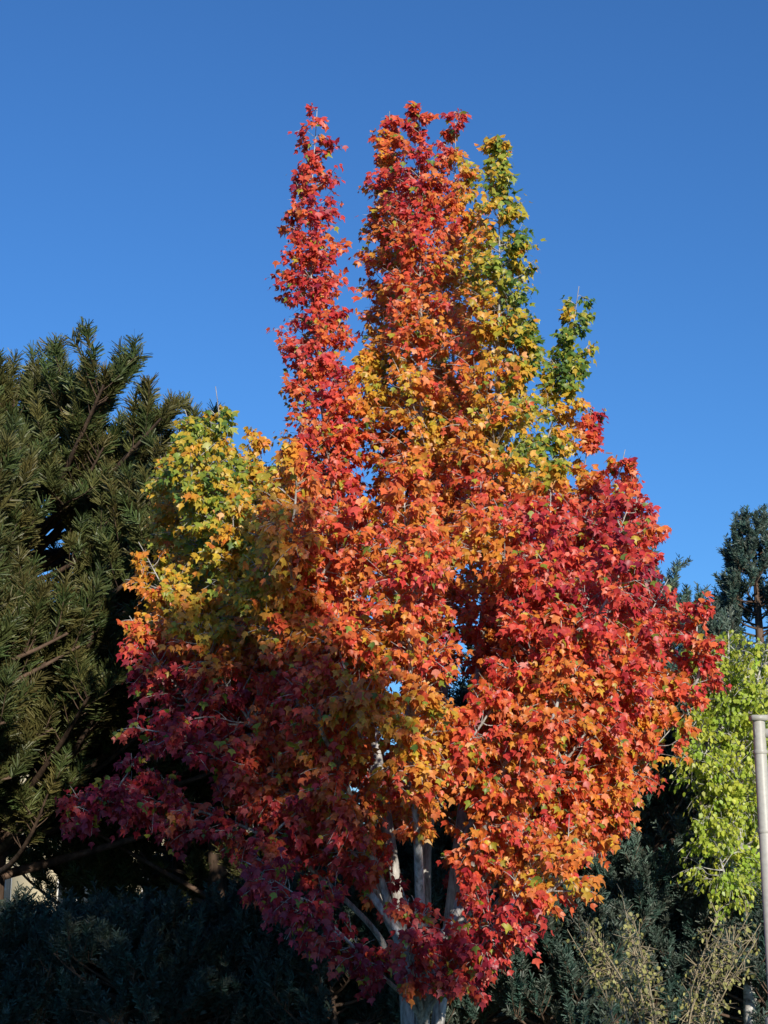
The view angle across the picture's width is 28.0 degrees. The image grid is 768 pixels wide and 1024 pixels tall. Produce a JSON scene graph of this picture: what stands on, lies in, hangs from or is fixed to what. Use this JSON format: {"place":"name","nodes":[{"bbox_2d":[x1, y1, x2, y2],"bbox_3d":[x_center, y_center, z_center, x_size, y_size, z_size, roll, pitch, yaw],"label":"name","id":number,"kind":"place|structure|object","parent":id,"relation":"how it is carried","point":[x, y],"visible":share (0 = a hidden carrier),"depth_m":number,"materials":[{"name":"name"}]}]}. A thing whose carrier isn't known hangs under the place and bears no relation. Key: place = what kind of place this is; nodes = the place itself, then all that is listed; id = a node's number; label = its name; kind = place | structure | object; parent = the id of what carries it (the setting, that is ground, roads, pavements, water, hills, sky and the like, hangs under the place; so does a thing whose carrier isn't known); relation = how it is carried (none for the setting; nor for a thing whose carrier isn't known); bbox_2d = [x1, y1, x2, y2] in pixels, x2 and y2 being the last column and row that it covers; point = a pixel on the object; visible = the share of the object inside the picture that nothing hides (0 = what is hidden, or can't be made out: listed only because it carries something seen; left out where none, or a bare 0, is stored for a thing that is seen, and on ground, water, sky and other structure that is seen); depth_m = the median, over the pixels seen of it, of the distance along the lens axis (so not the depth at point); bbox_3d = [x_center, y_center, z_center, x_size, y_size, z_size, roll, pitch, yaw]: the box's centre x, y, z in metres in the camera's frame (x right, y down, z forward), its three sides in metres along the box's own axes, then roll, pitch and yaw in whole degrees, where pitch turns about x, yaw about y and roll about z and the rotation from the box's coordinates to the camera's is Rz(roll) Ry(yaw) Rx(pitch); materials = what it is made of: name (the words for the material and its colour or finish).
{"place":"outdoors","nodes":[
{"label":"outdoors","id":0,"kind":"place"},
{"bbox_2d":[4,878,90,905],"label":"building glass","id":1,"kind":"object","parent":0,"point":[7,890],"visible":0.04,"depth_m":58.40,"materials":[{"name":"glass"}]},
{"bbox_2d":[10,878,142,900],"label":"building window frames","id":2,"kind":"structure","parent":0,"point":[57,890],"depth_m":58.36,"materials":[{"name":"white"}]},
{"bbox_2d":[6,775,246,910],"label":"building walls","id":3,"kind":"structure","parent":0,"point":[20,879],"depth_m":58.32,"materials":[{"name":"beige paint"}]},
{"bbox_2d":[0,316,389,916],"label":"conifer tree","id":4,"kind":"object","parent":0,"point":[19,609],"depth_m":20.94,"materials":[{"name":"green plant"}]},
{"bbox_2d":[0,0,767,803],"label":"sky","id":5,"kind":"structure","parent":0,"point":[147,151],"materials":[{"name":"blue"}]},
{"bbox_2d":[29,1002,760,1023],"bbox_3d":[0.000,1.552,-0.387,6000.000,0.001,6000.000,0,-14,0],"label":"ground","id":6,"kind":"structure","parent":0,"point":[352,1021],"depth_m":20.22,"materials":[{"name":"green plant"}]},
{"bbox_2d":[0,503,767,1023],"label":"evergreen shrubs","id":7,"kind":"object","parent":6,"relation":"on","point":[216,921],"depth_m":18.39,"materials":[{"name":"green plant"}]},
{"bbox_2d":[53,101,731,1023],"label":"maple","id":8,"kind":"object","parent":6,"relation":"on","point":[305,825],"depth_m":15.83,"materials":[{"name":"plant"}]},
{"bbox_2d":[559,885,760,1023],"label":"shrub","id":9,"kind":"object","parent":6,"relation":"on","point":[651,998],"depth_m":12.46,"materials":[{"name":"plant"}]},
{"bbox_2d":[662,629,767,1023],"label":"tree","id":10,"kind":"object","parent":6,"relation":"on","point":[738,794],"depth_m":18.51,"materials":[{"name":"green plant"}]},
{"bbox_2d":[749,715,767,1023],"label":"pole","id":11,"kind":"object","parent":6,"relation":"on","point":[760,736],"visible":1,"depth_m":14.72,"materials":[{"name":"metal"}]}
]}

